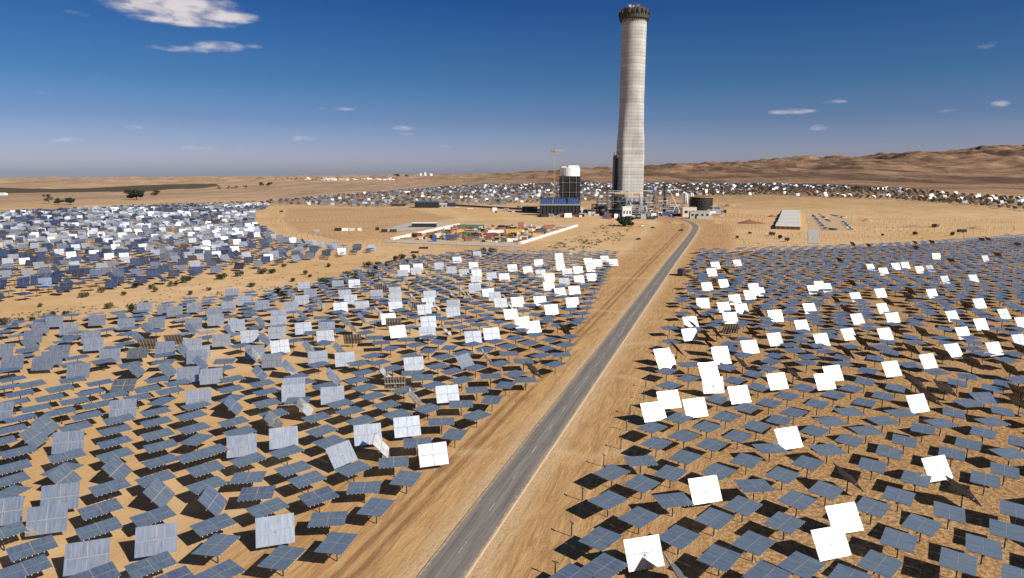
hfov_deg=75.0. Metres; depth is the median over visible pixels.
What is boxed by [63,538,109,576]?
heliostat
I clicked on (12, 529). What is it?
heliostat
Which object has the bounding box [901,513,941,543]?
heliostat
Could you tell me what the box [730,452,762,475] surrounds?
heliostat
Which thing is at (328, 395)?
heliostat
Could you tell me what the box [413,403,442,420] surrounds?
heliostat
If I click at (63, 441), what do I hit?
heliostat
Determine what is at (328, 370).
heliostat
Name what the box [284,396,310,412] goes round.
heliostat
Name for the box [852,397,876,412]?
heliostat
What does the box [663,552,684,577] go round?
heliostat
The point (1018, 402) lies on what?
heliostat
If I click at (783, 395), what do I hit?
heliostat
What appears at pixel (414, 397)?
heliostat
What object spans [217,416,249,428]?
heliostat
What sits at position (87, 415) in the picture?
heliostat
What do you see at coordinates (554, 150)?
tower crane
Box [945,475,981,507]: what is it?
heliostat
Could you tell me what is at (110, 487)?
heliostat
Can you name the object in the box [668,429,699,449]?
heliostat
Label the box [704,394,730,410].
heliostat
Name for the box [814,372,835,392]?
heliostat
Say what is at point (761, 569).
heliostat
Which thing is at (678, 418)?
heliostat
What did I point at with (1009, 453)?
heliostat
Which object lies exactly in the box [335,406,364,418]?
heliostat
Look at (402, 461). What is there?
heliostat
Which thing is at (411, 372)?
heliostat
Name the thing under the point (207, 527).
heliostat
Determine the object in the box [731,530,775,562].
heliostat
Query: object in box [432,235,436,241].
storage crate
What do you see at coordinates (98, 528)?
heliostat
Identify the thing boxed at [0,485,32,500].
heliostat
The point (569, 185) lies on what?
boiler block
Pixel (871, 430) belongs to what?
heliostat
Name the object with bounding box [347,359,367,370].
heliostat
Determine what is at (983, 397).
heliostat
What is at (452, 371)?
heliostat
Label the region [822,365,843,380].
heliostat
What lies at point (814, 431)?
heliostat
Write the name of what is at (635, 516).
heliostat
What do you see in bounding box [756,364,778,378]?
heliostat
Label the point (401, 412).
heliostat
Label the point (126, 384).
heliostat
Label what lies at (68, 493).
heliostat
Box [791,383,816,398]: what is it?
heliostat
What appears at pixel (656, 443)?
heliostat
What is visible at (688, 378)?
heliostat
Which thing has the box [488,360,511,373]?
heliostat
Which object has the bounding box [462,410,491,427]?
heliostat
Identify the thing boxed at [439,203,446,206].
long shed
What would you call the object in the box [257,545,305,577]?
heliostat
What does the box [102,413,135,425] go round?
heliostat
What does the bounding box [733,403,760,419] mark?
heliostat
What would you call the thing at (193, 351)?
heliostat field
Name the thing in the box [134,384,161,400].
heliostat
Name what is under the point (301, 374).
heliostat
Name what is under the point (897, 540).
heliostat
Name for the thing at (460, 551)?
road
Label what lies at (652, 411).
heliostat
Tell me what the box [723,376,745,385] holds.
heliostat
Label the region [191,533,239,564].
heliostat
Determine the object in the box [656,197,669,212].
pipe rack
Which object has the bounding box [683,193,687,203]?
silo
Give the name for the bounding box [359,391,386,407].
heliostat
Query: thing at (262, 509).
heliostat
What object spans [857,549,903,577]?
heliostat
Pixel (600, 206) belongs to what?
pipe rack
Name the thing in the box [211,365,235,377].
heliostat
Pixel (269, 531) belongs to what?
heliostat
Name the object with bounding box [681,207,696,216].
plant building
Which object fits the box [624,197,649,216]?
pipe rack
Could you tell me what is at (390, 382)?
heliostat
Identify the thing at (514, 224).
perimeter wall
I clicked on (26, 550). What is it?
heliostat
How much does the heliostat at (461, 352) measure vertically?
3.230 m
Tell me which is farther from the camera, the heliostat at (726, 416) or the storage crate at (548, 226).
the storage crate at (548, 226)
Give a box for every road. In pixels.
[416,217,698,577]
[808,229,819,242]
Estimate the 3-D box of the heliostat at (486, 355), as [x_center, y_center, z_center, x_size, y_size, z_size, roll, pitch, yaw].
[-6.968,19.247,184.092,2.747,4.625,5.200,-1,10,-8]
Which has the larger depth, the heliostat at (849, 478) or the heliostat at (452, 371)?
the heliostat at (452, 371)
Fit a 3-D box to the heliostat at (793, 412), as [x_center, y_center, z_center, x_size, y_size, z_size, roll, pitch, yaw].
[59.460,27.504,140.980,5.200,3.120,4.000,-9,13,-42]
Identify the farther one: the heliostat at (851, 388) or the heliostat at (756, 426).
the heliostat at (851, 388)
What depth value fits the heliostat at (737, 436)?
127.77 m
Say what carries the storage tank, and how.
on the ground at (534, 537)
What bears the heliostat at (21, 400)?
on the ground at (534, 537)
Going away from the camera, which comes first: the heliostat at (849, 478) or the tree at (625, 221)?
the heliostat at (849, 478)
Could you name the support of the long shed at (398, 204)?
on the ground at (534, 537)
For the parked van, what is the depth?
344.52 m
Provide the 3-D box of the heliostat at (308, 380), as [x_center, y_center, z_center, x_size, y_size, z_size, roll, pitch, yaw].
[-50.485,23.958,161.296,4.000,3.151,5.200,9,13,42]
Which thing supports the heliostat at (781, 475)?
on the ground at (534, 537)
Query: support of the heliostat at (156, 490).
on the ground at (534, 537)
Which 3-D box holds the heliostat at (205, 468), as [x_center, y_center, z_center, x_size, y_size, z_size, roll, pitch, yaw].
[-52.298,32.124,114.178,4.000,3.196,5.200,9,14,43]
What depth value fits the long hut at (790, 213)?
820.87 m
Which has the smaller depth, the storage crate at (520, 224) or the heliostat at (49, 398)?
the heliostat at (49, 398)
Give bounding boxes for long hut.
[775,222,800,229]
[778,218,799,221]
[779,215,799,218]
[781,212,799,214]
[782,210,798,211]
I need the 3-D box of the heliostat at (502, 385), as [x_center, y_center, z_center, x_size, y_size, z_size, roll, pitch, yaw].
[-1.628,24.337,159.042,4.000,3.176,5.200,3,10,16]
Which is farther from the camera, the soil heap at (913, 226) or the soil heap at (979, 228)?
the soil heap at (913, 226)
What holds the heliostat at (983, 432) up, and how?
on the ground at (534, 537)
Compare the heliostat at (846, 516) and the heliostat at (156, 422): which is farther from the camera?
the heliostat at (156, 422)
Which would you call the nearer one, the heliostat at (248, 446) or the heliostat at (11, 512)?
the heliostat at (11, 512)
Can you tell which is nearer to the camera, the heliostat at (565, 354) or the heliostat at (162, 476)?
the heliostat at (162, 476)
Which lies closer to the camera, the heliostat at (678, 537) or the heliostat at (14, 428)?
the heliostat at (678, 537)
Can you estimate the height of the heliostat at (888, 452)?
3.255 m
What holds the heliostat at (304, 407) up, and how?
on the ground at (534, 537)
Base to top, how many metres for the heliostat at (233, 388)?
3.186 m
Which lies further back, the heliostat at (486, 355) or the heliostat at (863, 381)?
the heliostat at (486, 355)
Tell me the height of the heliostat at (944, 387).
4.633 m
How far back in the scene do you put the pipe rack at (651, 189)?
856.30 m
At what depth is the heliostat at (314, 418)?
137.65 m
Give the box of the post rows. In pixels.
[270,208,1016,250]
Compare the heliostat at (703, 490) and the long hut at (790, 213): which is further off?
the long hut at (790, 213)
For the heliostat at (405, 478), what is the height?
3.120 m
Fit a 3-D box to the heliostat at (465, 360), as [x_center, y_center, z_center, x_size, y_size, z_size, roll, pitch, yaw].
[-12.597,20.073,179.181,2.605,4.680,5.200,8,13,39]
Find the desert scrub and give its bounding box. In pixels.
[10,222,1007,319]
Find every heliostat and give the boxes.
[0,401,13,424]
[0,423,27,442]
[0,435,17,455]
[0,444,37,460]
[0,459,32,474]
[0,471,30,487]
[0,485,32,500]
[0,496,23,525]
[0,521,27,551]
[0,554,52,577]
[2,413,37,430]
[4,397,29,414]
[6,534,57,561]
[18,425,48,447]
[19,403,51,417]
[25,503,67,536]
[31,413,59,437]
[34,393,64,409]
[40,462,84,475]
[40,482,79,509]
[44,406,76,423]
[47,448,85,463]
[47,462,81,486]
[51,430,84,453]
[57,420,92,431]
[59,396,89,412]
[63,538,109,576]
[67,561,120,577]
[70,410,103,428]
[74,516,122,540]
[75,388,104,402]
[77,498,122,520]
[81,400,109,416]
[88,477,130,498]
[96,435,132,449]
[96,447,134,462]
[98,424,131,437]
[99,390,128,399]
[101,455,132,479]
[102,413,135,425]
[109,398,136,417]
[110,378,137,396]
[122,392,151,408]
[124,551,176,577]
[129,505,176,526]
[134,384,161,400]
[134,522,176,557]
[135,470,175,487]
[140,406,170,417]
[140,416,172,429]
[140,428,174,441]
[140,453,179,471]
[143,439,178,455]
[143,477,175,506]
[144,375,170,384]
[147,397,177,406]
[155,386,184,402]
[155,565,193,577]
[164,378,190,393]
[175,410,208,424]
[175,448,212,465]
[176,366,198,384]
[177,422,210,434]
[178,433,214,449]
[180,400,211,410]
[185,476,227,494]
[186,388,210,409]
[186,460,225,478]
[190,513,236,536]
[190,559,245,577]
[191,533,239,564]
[192,444,229,460]
[198,484,227,516]
[200,368,222,386]
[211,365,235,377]
[217,384,244,393]
[217,394,246,402]
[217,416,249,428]
[219,375,245,385]
[222,425,256,435]
[223,395,242,417]
[227,433,256,457]
[228,471,266,486]
[229,452,266,471]
[237,485,275,503]
[245,497,288,517]
[248,379,274,389]
[251,365,267,380]
[252,387,280,398]
[252,397,281,411]
[255,513,294,547]
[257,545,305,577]
[258,408,288,417]
[264,410,283,427]
[268,444,303,464]
[269,426,297,449]
[274,460,312,477]
[281,359,295,374]
[281,383,304,401]
[282,377,305,392]
[284,372,309,377]
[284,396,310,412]
[288,470,326,492]
[296,397,313,415]
[297,486,338,511]
[301,412,332,426]
[305,378,316,384]
[305,424,338,438]
[306,361,330,374]
[307,511,347,534]
[310,381,337,390]
[311,434,346,448]
[314,532,357,562]
[320,386,344,404]
[325,440,357,468]
[326,367,339,383]
[326,399,353,415]
[327,370,340,385]
[334,460,371,481]
[335,351,354,368]
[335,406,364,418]
[343,376,369,385]
[345,415,376,425]
[346,481,381,503]
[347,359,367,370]
[351,369,375,382]
[351,383,378,392]
[353,423,381,447]
[356,497,394,524]
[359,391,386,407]
[361,352,383,360]
[368,359,390,372]
[372,399,400,409]
[372,434,388,457]
[378,456,408,476]
[379,364,404,376]
[379,365,390,376]
[382,408,412,419]
[383,376,405,393]
[389,470,421,494]
[390,386,416,401]
[393,415,420,437]
[400,353,422,357]
[401,370,421,383]
[403,356,424,370]
[403,437,431,456]
[408,388,420,407]
[412,374,433,388]
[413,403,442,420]
[418,441,448,469]
[421,381,446,396]
[426,362,448,376]
[429,417,454,434]
[433,353,454,359]
[435,384,458,405]
[439,367,464,378]
[440,428,467,447]
[449,376,474,390]
[449,400,472,415]
[451,350,473,355]
[455,353,474,370]
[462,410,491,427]
[464,364,486,377]
[465,386,488,401]
[480,373,501,386]
[481,349,491,365]
[481,395,502,411]
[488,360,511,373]
[494,381,515,396]
[499,351,518,356]
[503,370,526,384]
[513,358,533,370]
[514,377,536,390]
[525,362,541,377]
[530,352,551,358]
[544,361,566,374]
[549,563,594,577]
[551,352,570,361]
[578,526,622,554]
[580,553,628,577]
[588,490,627,517]
[593,464,629,487]
[617,506,660,533]
[622,474,660,499]
[623,455,657,473]
[623,534,664,571]
[636,421,666,436]
[640,436,671,457]
[641,401,665,421]
[652,492,694,516]
[653,464,687,487]
[655,367,677,378]
[656,354,676,368]
[656,381,681,390]
[656,390,681,411]
[659,524,699,555]
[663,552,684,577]
[664,412,692,430]
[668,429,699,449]
[668,450,702,469]
[676,374,700,386]
[677,362,698,372]
[683,397,707,420]
[688,475,721,506]
[692,421,722,437]
[694,507,735,536]
[695,437,727,458]
[697,544,741,576]
[698,362,718,377]
[701,463,735,479]
[702,376,724,394]
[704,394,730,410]
[712,411,739,429]
[717,364,737,377]
[722,430,753,449]
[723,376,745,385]
[723,495,762,523]
[727,385,750,404]
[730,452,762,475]
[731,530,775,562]
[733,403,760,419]
[734,355,750,373]
[734,479,774,500]
[741,420,771,439]
[742,370,764,383]
[742,560,791,577]
[747,382,770,397]
[751,443,788,461]
[755,398,782,414]
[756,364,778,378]
[763,511,805,540]
[765,466,800,490]
[766,372,788,391]
[766,414,792,428]
[774,391,799,407]
[774,426,802,450]
[777,490,816,517]
[777,551,825,577]
[779,407,807,424]
[784,365,802,383]
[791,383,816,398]
[791,455,824,478]
[799,424,829,444]
[804,398,829,415]
[808,443,846,463]
[808,480,843,506]
[811,525,851,561]
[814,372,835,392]
[814,416,847,433]
[821,390,846,406]
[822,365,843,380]
[825,502,863,532]
[827,563,871,577]
[832,407,865,424]
[833,462,862,492]
[834,433,864,453]
[838,384,863,399]
[848,425,884,443]
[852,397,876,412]
[854,377,874,392]
[856,496,891,524]
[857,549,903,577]
[858,457,886,480]
[866,415,899,431]
[871,391,894,407]
[875,444,902,466]
[879,527,917,558]
[882,486,915,512]
[883,408,917,425]
[885,383,905,398]
[892,434,916,453]
[900,470,931,494]
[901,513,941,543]
[905,373,927,393]
[906,393,929,414]
[910,422,934,442]
[917,387,941,406]
[921,455,952,483]
[923,418,958,436]
[933,379,957,398]
[933,501,965,529]
[938,446,965,468]
[939,547,976,577]
[943,407,964,421]
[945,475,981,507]
[951,398,985,414]
[954,437,981,458]
[966,533,1001,565]
[968,392,1000,409]
[970,426,996,446]
[970,470,999,495]
[974,417,1011,429]
[988,447,1023,465]
[989,518,1023,548]
[990,405,1014,419]
[990,462,1019,485]
[1000,499,1023,523]
[1001,563,1023,577]
[1006,393,1023,414]
[1007,435,1023,450]
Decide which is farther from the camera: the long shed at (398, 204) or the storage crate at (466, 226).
the long shed at (398, 204)
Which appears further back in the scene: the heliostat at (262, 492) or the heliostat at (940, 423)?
the heliostat at (940, 423)
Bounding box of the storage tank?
[689,196,712,209]
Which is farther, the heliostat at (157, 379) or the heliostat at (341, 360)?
the heliostat at (341, 360)
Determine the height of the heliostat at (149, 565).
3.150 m
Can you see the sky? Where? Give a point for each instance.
(89, 88)
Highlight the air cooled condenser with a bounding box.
[540,197,579,215]
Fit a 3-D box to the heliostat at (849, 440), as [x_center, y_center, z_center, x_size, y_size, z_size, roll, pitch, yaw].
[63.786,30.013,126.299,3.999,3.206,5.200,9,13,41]
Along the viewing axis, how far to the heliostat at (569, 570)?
84.04 m
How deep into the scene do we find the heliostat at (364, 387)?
156.65 m
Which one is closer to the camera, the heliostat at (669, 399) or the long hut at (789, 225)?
the heliostat at (669, 399)
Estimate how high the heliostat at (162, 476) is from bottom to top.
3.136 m
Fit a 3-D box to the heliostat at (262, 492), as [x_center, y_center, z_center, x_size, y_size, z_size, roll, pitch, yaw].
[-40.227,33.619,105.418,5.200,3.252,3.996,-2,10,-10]
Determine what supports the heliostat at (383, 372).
on the ground at (534, 537)
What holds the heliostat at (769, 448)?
on the ground at (534, 537)
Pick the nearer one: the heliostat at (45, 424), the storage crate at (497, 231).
the heliostat at (45, 424)
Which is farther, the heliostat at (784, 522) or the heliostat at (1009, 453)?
the heliostat at (1009, 453)
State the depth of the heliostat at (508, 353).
186.49 m
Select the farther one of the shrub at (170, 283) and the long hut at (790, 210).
the long hut at (790, 210)
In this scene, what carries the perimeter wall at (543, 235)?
on the ground at (534, 537)
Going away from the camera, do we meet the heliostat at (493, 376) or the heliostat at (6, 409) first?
the heliostat at (6, 409)
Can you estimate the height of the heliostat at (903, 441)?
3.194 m
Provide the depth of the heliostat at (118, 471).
113.78 m
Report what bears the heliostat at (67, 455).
on the ground at (534, 537)
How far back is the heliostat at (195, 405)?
144.77 m
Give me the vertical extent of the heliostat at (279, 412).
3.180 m
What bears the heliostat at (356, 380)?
on the ground at (534, 537)
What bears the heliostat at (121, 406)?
on the ground at (534, 537)
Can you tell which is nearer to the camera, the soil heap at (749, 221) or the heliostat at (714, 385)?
the heliostat at (714, 385)
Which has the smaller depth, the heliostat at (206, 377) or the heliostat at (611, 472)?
the heliostat at (611, 472)
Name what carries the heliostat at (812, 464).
on the ground at (534, 537)
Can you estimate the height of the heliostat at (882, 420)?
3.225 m
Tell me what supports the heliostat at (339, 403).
on the ground at (534, 537)
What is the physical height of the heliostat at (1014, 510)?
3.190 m
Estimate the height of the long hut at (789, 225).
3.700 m
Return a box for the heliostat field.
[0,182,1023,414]
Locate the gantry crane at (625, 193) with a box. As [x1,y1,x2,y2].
[614,193,639,213]
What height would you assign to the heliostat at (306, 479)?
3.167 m
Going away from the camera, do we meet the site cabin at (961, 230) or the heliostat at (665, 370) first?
the heliostat at (665, 370)
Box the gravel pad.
[388,222,450,230]
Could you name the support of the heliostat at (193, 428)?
on the ground at (534, 537)
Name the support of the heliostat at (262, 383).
on the ground at (534, 537)
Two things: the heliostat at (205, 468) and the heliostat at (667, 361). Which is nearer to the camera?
the heliostat at (205, 468)
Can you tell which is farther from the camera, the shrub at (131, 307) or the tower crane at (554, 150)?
the tower crane at (554, 150)
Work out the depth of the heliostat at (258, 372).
168.16 m
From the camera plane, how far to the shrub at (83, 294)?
285.39 m
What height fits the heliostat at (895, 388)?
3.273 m
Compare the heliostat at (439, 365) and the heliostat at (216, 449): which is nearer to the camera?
the heliostat at (216, 449)
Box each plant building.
[621,206,631,216]
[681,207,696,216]
[689,211,709,218]
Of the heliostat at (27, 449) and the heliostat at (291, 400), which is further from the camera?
the heliostat at (291, 400)
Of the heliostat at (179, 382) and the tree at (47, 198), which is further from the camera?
the tree at (47, 198)
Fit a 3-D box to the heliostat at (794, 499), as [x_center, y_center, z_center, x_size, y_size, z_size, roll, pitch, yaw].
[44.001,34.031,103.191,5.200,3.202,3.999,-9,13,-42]
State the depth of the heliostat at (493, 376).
165.43 m
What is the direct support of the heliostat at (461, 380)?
on the ground at (534, 537)
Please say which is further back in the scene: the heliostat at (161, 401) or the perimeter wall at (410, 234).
the perimeter wall at (410, 234)
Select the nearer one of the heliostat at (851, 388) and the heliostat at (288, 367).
the heliostat at (851, 388)
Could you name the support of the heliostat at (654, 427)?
on the ground at (534, 537)
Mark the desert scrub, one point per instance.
(558, 243)
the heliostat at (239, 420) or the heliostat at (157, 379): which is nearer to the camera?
the heliostat at (239, 420)
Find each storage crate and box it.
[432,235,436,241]
[446,235,456,239]
[459,225,483,227]
[488,230,503,232]
[506,229,521,232]
[507,238,517,241]
[518,222,523,227]
[544,225,552,228]
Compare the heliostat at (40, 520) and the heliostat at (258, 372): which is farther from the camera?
the heliostat at (258, 372)
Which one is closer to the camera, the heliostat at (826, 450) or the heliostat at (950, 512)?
the heliostat at (950, 512)
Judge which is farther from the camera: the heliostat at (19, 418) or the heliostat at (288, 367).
the heliostat at (288, 367)
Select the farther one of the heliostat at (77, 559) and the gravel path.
the gravel path
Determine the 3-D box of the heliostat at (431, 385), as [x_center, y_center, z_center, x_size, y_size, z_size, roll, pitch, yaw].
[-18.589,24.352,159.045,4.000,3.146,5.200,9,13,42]
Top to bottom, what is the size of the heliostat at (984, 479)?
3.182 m
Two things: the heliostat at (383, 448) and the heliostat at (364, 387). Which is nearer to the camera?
the heliostat at (383, 448)
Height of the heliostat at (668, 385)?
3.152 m
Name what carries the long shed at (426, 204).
on the ground at (534, 537)
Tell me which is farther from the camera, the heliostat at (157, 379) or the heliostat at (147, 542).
the heliostat at (157, 379)
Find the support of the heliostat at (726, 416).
on the ground at (534, 537)
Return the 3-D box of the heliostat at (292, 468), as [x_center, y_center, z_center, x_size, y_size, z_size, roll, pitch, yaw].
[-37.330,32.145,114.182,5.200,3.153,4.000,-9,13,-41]
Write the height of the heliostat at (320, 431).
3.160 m
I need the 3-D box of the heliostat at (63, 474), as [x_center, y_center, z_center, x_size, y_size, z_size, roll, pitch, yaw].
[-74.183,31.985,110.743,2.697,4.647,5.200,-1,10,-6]
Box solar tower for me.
[612,3,650,212]
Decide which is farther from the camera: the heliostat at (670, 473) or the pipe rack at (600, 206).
the pipe rack at (600, 206)
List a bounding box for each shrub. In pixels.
[0,317,10,324]
[78,292,88,297]
[97,286,104,291]
[104,302,113,308]
[125,303,136,310]
[168,281,178,285]
[180,275,188,282]
[215,274,224,278]
[233,270,243,275]
[257,268,266,273]
[267,268,275,272]
[317,277,327,283]
[362,261,373,266]
[488,247,496,252]
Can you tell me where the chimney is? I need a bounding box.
[662,184,666,211]
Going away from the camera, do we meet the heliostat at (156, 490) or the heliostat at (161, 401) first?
the heliostat at (156, 490)
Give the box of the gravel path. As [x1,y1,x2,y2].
[383,240,521,246]
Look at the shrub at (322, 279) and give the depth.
318.86 m
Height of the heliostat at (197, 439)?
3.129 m
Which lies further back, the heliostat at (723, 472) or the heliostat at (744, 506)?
the heliostat at (723, 472)
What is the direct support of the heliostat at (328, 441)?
on the ground at (534, 537)
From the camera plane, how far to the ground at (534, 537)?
178.31 m
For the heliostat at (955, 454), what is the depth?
120.05 m
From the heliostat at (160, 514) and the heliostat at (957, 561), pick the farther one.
the heliostat at (160, 514)
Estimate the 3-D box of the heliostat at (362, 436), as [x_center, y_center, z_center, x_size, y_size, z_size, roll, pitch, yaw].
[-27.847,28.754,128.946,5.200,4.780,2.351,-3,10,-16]
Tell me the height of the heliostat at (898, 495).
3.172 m
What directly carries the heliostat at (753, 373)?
on the ground at (534, 537)
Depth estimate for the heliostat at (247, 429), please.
130.19 m
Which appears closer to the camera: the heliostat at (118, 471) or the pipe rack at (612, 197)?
the heliostat at (118, 471)
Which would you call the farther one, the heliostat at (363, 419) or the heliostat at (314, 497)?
the heliostat at (363, 419)
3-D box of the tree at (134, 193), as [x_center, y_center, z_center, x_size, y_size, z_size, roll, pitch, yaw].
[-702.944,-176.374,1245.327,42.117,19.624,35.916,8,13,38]
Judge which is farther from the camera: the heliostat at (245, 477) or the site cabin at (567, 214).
the site cabin at (567, 214)
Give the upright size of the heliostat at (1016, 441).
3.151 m
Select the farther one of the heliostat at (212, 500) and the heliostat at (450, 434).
the heliostat at (450, 434)
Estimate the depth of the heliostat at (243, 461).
117.44 m
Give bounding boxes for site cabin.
[564,213,571,217]
[640,214,645,218]
[957,229,966,231]
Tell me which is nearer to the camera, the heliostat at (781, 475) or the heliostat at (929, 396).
the heliostat at (781, 475)
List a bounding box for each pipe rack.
[591,204,609,213]
[596,197,610,214]
[606,191,627,215]
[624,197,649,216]
[643,186,656,212]
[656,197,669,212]
[667,201,682,213]
[709,206,723,213]
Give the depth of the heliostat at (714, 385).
158.70 m
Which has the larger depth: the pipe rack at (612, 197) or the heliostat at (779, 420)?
the pipe rack at (612, 197)
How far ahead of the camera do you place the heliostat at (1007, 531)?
94.15 m
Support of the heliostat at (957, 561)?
on the ground at (534, 537)
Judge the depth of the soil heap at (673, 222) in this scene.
705.18 m
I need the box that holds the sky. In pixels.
[0,0,1023,177]
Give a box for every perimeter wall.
[390,223,459,239]
[460,223,576,224]
[518,225,577,243]
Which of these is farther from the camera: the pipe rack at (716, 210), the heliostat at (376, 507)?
the pipe rack at (716, 210)
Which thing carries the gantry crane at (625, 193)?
on the ground at (534, 537)
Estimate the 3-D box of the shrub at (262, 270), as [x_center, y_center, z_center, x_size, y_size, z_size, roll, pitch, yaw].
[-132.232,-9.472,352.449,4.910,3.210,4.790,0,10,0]
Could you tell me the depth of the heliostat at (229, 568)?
84.45 m
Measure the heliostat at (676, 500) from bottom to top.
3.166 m
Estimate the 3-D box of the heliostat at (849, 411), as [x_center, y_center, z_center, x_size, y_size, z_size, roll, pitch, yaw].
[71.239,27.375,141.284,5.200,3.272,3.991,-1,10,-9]
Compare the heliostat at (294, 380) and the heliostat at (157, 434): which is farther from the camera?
the heliostat at (294, 380)
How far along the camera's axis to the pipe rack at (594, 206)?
869.05 m
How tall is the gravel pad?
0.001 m
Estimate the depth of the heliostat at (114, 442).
124.91 m
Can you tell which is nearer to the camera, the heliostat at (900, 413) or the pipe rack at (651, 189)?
the heliostat at (900, 413)
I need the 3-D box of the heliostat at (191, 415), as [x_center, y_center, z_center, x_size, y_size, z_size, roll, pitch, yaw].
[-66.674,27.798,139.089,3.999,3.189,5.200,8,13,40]
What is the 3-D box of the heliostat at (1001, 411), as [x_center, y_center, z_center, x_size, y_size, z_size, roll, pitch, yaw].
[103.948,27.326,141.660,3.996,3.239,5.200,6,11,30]
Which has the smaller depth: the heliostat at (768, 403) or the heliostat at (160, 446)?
the heliostat at (160, 446)
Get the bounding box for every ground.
[0,145,1023,577]
[807,216,853,230]
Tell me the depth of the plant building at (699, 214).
776.35 m
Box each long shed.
[391,203,405,205]
[412,222,436,226]
[415,201,438,207]
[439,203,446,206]
[444,202,455,206]
[492,199,506,203]
[522,206,536,210]
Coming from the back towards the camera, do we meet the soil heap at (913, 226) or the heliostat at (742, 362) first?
the soil heap at (913, 226)
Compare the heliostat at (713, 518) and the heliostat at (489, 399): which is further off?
the heliostat at (489, 399)
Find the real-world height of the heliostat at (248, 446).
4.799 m
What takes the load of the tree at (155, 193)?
on the ground at (534, 537)
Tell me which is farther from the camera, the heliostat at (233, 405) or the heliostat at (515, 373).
the heliostat at (515, 373)
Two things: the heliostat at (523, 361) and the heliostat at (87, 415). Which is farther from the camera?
the heliostat at (523, 361)
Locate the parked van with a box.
[677,268,685,275]
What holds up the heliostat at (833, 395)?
on the ground at (534, 537)
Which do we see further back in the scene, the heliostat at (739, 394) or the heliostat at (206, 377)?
the heliostat at (206, 377)
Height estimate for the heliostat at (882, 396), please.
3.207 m
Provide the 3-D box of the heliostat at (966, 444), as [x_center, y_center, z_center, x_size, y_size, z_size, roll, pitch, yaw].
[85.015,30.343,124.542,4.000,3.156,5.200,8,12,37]
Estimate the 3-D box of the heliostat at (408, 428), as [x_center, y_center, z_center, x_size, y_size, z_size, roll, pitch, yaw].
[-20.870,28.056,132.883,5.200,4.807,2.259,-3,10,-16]
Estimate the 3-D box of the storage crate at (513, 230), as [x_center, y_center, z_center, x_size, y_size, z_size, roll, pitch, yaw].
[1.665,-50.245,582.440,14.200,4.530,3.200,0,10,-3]
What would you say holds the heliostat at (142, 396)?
on the ground at (534, 537)
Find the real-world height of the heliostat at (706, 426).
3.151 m
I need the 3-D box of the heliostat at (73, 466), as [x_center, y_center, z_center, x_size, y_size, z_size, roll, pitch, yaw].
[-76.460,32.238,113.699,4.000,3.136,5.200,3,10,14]
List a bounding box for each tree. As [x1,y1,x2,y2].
[42,194,52,203]
[53,198,63,204]
[64,197,74,204]
[123,189,144,199]
[150,190,159,195]
[615,216,634,225]
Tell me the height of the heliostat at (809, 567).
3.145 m
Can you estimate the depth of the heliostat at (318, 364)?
175.81 m
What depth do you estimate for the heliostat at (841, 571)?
84.04 m
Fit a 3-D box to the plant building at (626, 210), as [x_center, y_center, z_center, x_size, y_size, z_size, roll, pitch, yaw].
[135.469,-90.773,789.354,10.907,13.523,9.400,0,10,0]
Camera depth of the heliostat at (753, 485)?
107.69 m
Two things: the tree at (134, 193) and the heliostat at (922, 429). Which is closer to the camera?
the heliostat at (922, 429)
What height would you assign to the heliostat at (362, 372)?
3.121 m
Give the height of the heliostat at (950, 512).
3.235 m
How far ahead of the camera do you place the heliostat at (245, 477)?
110.52 m
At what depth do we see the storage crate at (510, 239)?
516.31 m
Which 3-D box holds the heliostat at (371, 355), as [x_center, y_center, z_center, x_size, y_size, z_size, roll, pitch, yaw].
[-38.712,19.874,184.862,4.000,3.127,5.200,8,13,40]
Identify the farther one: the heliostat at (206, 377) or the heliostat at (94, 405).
the heliostat at (206, 377)
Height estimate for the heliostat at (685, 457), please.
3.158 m
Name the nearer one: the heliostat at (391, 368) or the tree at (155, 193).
the heliostat at (391, 368)
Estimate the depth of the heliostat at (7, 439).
125.88 m
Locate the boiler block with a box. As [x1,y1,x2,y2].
[559,165,580,214]
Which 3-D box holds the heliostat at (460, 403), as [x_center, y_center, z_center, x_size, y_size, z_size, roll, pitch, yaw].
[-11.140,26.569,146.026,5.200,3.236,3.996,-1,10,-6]
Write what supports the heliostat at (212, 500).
on the ground at (534, 537)
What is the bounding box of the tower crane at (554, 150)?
[551,146,562,202]
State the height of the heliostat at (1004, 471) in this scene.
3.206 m
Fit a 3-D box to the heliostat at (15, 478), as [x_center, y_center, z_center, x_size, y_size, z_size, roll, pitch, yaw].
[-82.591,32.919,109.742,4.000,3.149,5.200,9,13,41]
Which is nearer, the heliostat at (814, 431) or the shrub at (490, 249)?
the heliostat at (814, 431)
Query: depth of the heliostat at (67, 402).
147.78 m
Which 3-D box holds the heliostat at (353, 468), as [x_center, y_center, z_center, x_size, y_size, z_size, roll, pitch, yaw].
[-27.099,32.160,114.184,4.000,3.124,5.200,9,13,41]
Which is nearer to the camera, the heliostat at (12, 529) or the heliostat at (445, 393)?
the heliostat at (12, 529)
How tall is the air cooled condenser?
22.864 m
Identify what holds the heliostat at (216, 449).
on the ground at (534, 537)
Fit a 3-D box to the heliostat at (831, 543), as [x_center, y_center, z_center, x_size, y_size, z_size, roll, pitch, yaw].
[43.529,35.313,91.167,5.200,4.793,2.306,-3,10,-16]
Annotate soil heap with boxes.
[667,221,680,223]
[708,221,721,223]
[738,219,765,223]
[900,225,936,227]
[964,226,991,229]
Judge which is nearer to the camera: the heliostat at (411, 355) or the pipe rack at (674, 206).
the heliostat at (411, 355)
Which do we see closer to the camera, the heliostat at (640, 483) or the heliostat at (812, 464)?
the heliostat at (640, 483)
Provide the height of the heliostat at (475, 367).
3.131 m
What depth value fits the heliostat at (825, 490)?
106.17 m
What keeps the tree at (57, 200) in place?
on the ground at (534, 537)

